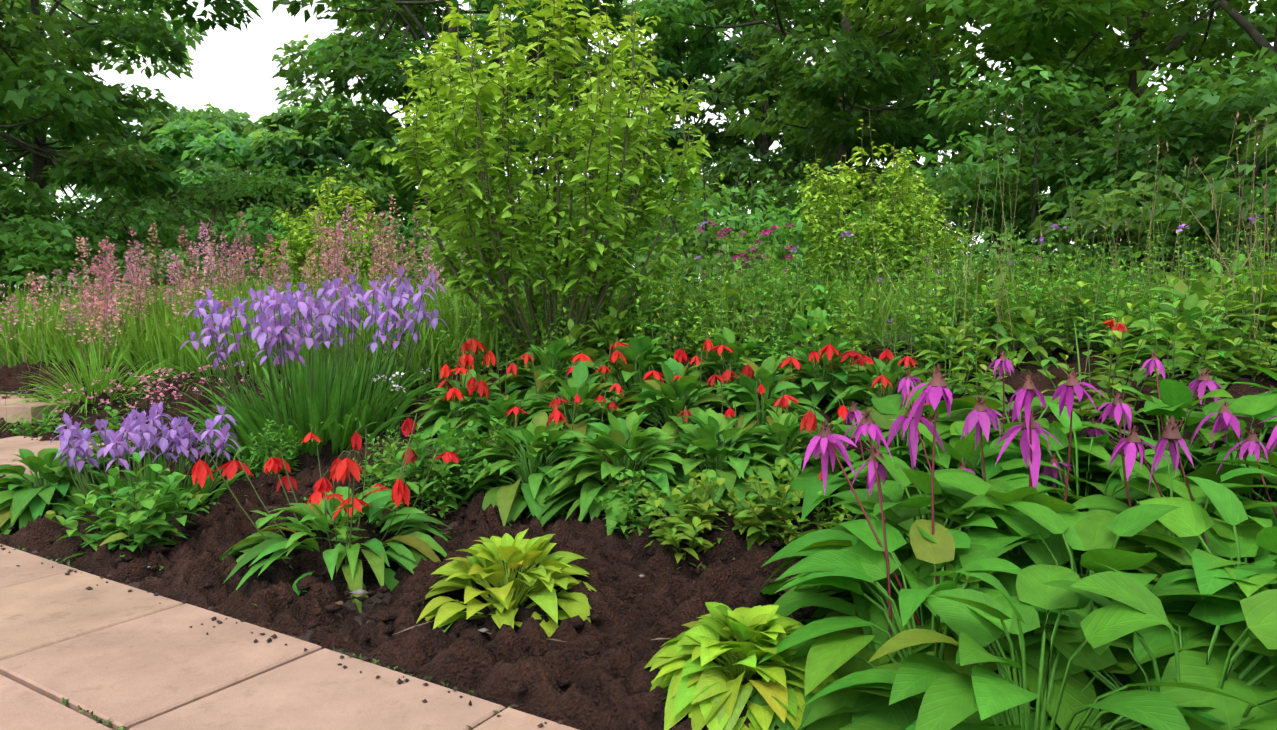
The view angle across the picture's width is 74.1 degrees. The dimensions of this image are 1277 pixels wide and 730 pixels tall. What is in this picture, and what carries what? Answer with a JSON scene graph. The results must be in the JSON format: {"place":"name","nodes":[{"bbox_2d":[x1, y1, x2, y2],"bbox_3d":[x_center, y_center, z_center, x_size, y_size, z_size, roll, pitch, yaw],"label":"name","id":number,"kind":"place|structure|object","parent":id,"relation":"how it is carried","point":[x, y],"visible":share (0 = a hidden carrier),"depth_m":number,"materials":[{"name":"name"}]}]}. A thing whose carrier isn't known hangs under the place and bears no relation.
{"place":"outdoors","nodes":[
{"label":"outdoors","id":0,"kind":"place"},
{"bbox_2d":[0,0,1274,296],"label":"sky","id":1,"kind":"structure","parent":0,"point":[234,69],"materials":[{"name":"white"}]},
{"bbox_2d":[0,329,1276,729],"bbox_3d":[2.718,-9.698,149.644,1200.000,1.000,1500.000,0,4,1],"label":"ground","id":2,"kind":"structure","parent":0,"point":[366,607],"depth_m":3.62,"materials":[{"name":"brown soil"}]},
{"bbox_2d":[0,0,105,160],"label":"tree","id":3,"kind":"object","parent":2,"relation":"on","point":[24,9],"visible":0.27,"depth_m":23.15,"materials":[{"name":"green plant"}]},
{"bbox_2d":[0,0,177,291],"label":"tree","id":4,"kind":"object","parent":2,"relation":"on","point":[41,173],"visible":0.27,"depth_m":25.14,"materials":[{"name":"green plant"}]},
{"bbox_2d":[0,0,207,238],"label":"tree","id":5,"kind":"object","parent":2,"relation":"on","point":[130,138],"visible":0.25,"depth_m":39.67,"materials":[{"name":"green plant"}]},
{"bbox_2d":[0,0,262,214],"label":"tree","id":6,"kind":"object","parent":2,"relation":"on","point":[19,113],"visible":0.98,"depth_m":18.54,"materials":[{"name":"green plant"}]},
{"bbox_2d":[50,401,255,534],"bbox_3d":[-2.796,0.574,4.872,1.030,0.697,1.118,0,4,1],"label":"iris clump","id":7,"kind":"object","parent":2,"relation":"on","point":[177,436],"visible":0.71,"depth_m":4.77,"materials":[{"name":"purple plant"}]},
{"bbox_2d":[59,97,250,237],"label":"tree","id":8,"kind":"object","parent":2,"relation":"on","point":[183,112],"visible":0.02,"depth_m":50.99,"materials":[{"name":"green plant"}]},
{"bbox_2d":[85,116,313,258],"bbox_3d":[-20.316,-6.960,40.027,10.635,9.330,10.223,3,5,40],"label":"tree","id":9,"kind":"object","parent":2,"relation":"on","point":[167,147],"visible":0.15,"depth_m":37.33,"materials":[{"name":"green plant"}]},
{"bbox_2d":[106,107,313,230],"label":"tree","id":10,"kind":"object","parent":2,"relation":"on","point":[209,116],"visible":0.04,"depth_m":41.69,"materials":[{"name":"green plant"}]},
{"bbox_2d":[0,195,468,376],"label":"pink flowers","id":11,"kind":"object","parent":2,"relation":"on","point":[103,303],"visible":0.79,"depth_m":9.98,"materials":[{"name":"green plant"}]},
{"bbox_2d":[188,82,362,224],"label":"tree","id":12,"kind":"object","parent":2,"relation":"on","point":[295,94],"visible":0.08,"depth_m":48.03,"materials":[{"name":"green plant"}]},
{"bbox_2d":[0,394,577,729],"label":"paving slabs","id":13,"kind":"structure","parent":2,"relation":"on","point":[81,650],"depth_m":2.82,"materials":[{"name":"stone"}]},
{"bbox_2d":[167,102,429,262],"bbox_3d":[-14.791,-6.886,37.788,11.438,9.495,10.940,0,4,1],"label":"tree","id":14,"kind":"object","parent":2,"relation":"on","point":[273,138],"visible":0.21,"depth_m":34.35,"materials":[{"name":"green plant"}]},
{"bbox_2d":[162,266,447,470],"bbox_3d":[-2.375,-0.034,6.220,2.199,1.451,2.149,0,4,1],"label":"iris clump","id":15,"kind":"object","parent":2,"relation":"on","point":[325,405],"visible":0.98,"depth_m":5.90,"materials":[{"name":"green plant"}]},
{"bbox_2d":[192,412,461,611],"bbox_3d":[-1.403,0.741,4.031,1.390,0.933,1.155,2,5,28],"label":"flowering plant","id":16,"kind":"object","parent":2,"relation":"on","point":[342,503],"visible":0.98,"depth_m":3.86,"materials":[{"name":"green plant"}]},
{"bbox_2d":[255,169,399,291],"bbox_3d":[-4.505,-1.748,12.586,1.917,2.306,1.770,0,4,1],"label":"lime shrub","id":17,"kind":"object","parent":2,"relation":"on","point":[300,242],"visible":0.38,"depth_m":12.24,"materials":[{"name":"green plant"}]},
{"bbox_2d":[233,419,489,517],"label":"leafy plants","id":18,"kind":"object","parent":2,"relation":"on","point":[288,453],"visible":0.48,"depth_m":4.93,"materials":[{"name":"green plant"}]},
{"bbox_2d":[271,0,535,265],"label":"tree","id":19,"kind":"object","parent":2,"relation":"on","point":[316,45],"visible":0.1,"depth_m":39.14,"materials":[{"name":"green plant"}]},
{"bbox_2d":[9,406,859,570],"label":"leafy plants","id":20,"kind":"object","parent":2,"relation":"on","point":[139,527],"visible":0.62,"depth_m":4.12,"materials":[{"name":"green plant"}]},
{"bbox_2d":[271,0,644,298],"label":"tree","id":21,"kind":"object","parent":2,"relation":"on","point":[380,68],"visible":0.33,"depth_m":21.54,"materials":[{"name":"green plant"}]},
{"bbox_2d":[0,327,943,535],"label":"plants","id":22,"kind":"object","parent":2,"relation":"on","point":[578,467],"visible":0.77,"depth_m":4.85,"materials":[{"name":"green plant"}]},
{"bbox_2d":[359,0,636,224],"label":"tree","id":23,"kind":"object","parent":2,"relation":"on","point":[432,22],"visible":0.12,"depth_m":27.30,"materials":[{"name":"green plant"}]},
{"bbox_2d":[416,529,596,637],"bbox_3d":[-0.504,0.845,3.368,0.767,0.392,0.765,0,4,1],"label":"lime hosta","id":24,"kind":"object","parent":2,"relation":"on","point":[492,559],"visible":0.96,"depth_m":3.27,"materials":[{"name":"green plant"}]},
{"bbox_2d":[411,17,629,242],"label":"tree","id":25,"kind":"object","parent":2,"relation":"on","point":[544,103],"depth_m":41.23,"materials":[{"name":"green plant"}]},
{"bbox_2d":[367,0,724,362],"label":"lime shrub","id":26,"kind":"object","parent":2,"relation":"on","point":[453,127],"visible":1,"depth_m":6.81,"materials":[{"name":"green plant"}]},
{"bbox_2d":[0,216,1271,434],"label":"meadow flowers","id":27,"kind":"object","parent":2,"relation":"on","point":[172,386],"visible":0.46,"depth_m":7.67,"materials":[{"name":"pink plant"}]},
{"bbox_2d":[0,257,1274,430],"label":"meadow grass","id":28,"kind":"structure","parent":2,"relation":"on","point":[157,350],"depth_m":8.43,"materials":[{"name":"green plant"}]},
{"bbox_2d":[0,46,1276,298],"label":"understory shrubs","id":29,"kind":"object","parent":2,"relation":"on","point":[26,250],"visible":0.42,"depth_m":14.38,"materials":[{"name":"green plant"}]},
{"bbox_2d":[37,204,1276,383],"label":"meadow plants","id":30,"kind":"object","parent":2,"relation":"on","point":[673,342],"visible":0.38,"depth_m":7.00,"materials":[{"name":"green plant"}]},
{"bbox_2d":[574,0,803,282],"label":"tree","id":31,"kind":"object","parent":2,"relation":"on","point":[667,63],"visible":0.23,"depth_m":36.28,"materials":[{"name":"green plant"}]},
{"bbox_2d":[644,602,838,729],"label":"lime hosta","id":32,"kind":"object","parent":2,"relation":"on","point":[694,680],"visible":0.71,"depth_m":2.51,"materials":[{"name":"green plant"}]},
{"bbox_2d":[652,0,925,257],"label":"tree","id":33,"kind":"object","parent":2,"relation":"on","point":[753,85],"visible":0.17,"depth_m":34.72,"materials":[{"name":"green plant"}]},
{"bbox_2d":[628,0,989,233],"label":"tree","id":34,"kind":"object","parent":2,"relation":"on","point":[835,123],"visible":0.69,"depth_m":19.98,"materials":[{"name":"green plant"}]},
{"bbox_2d":[435,316,1201,527],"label":"flowers","id":35,"kind":"object","parent":2,"relation":"on","point":[809,421],"visible":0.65,"depth_m":5.24,"materials":[{"name":"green plant"}]},
{"bbox_2d":[682,0,989,226],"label":"tree","id":36,"kind":"object","parent":2,"relation":"on","point":[773,99],"visible":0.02,"depth_m":38.77,"materials":[{"name":"green plant"}]},
{"bbox_2d":[794,110,969,305],"bbox_3d":[3.016,-1.859,10.773,2.191,2.794,2.415,0,4,1],"label":"lime shrub","id":37,"kind":"object","parent":2,"relation":"on","point":[887,233],"visible":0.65,"depth_m":10.48,"materials":[{"name":"green plant"}]},
{"bbox_2d":[737,0,1068,202],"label":"tree","id":38,"kind":"object","parent":2,"relation":"on","point":[805,19],"visible":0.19,"depth_m":26.83,"materials":[{"name":"green plant"}]},
{"bbox_2d":[531,243,1276,515],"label":"bed foliage","id":39,"kind":"object","parent":2,"relation":"on","point":[1235,355],"visible":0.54,"depth_m":5.47,"materials":[{"name":"green plant"}]},
{"bbox_2d":[750,350,1276,729],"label":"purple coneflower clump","id":40,"kind":"object","parent":2,"relation":"on","point":[1057,573],"visible":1,"depth_m":2.62,"materials":[{"name":"green plant"}]},
{"bbox_2d":[878,0,1212,235],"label":"tree","id":41,"kind":"object","parent":2,"relation":"on","point":[1098,72],"visible":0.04,"depth_m":28.93,"materials":[{"name":"green plant"}]},
{"bbox_2d":[832,0,1265,264],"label":"tree","id":42,"kind":"object","parent":2,"relation":"on","point":[992,37],"visible":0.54,"depth_m":15.52,"materials":[{"name":"green plant"}]},
{"bbox_2d":[851,163,1276,386],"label":"tall weeds","id":43,"kind":"object","parent":2,"relation":"on","point":[978,309],"visible":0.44,"depth_m":6.41,"materials":[{"name":"green plant"}]},
{"bbox_2d":[937,0,1276,277],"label":"tree","id":44,"kind":"object","parent":2,"relation":"on","point":[1162,23],"visible":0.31,"depth_m":15.34,"materials":[{"name":"green plant"}]},
{"bbox_2d":[966,101,1276,397],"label":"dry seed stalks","id":45,"kind":"object","parent":2,"relation":"on","point":[1265,187],"visible":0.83,"depth_m":6.02,"materials":[{"name":"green plant"}]},
{"bbox_2d":[981,4,1275,191],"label":"tree","id":46,"kind":"object","parent":2,"relation":"on","point":[1201,9],"visible":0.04,"depth_m":28.03,"materials":[{"name":"green plant"}]},
{"bbox_2d":[1191,0,1276,143],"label":"tree","id":47,"kind":"object","parent":2,"relation":"on","point":[1268,14],"visible":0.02,"depth_m":21.43,"materials":[{"name":"green plant"}]}
]}

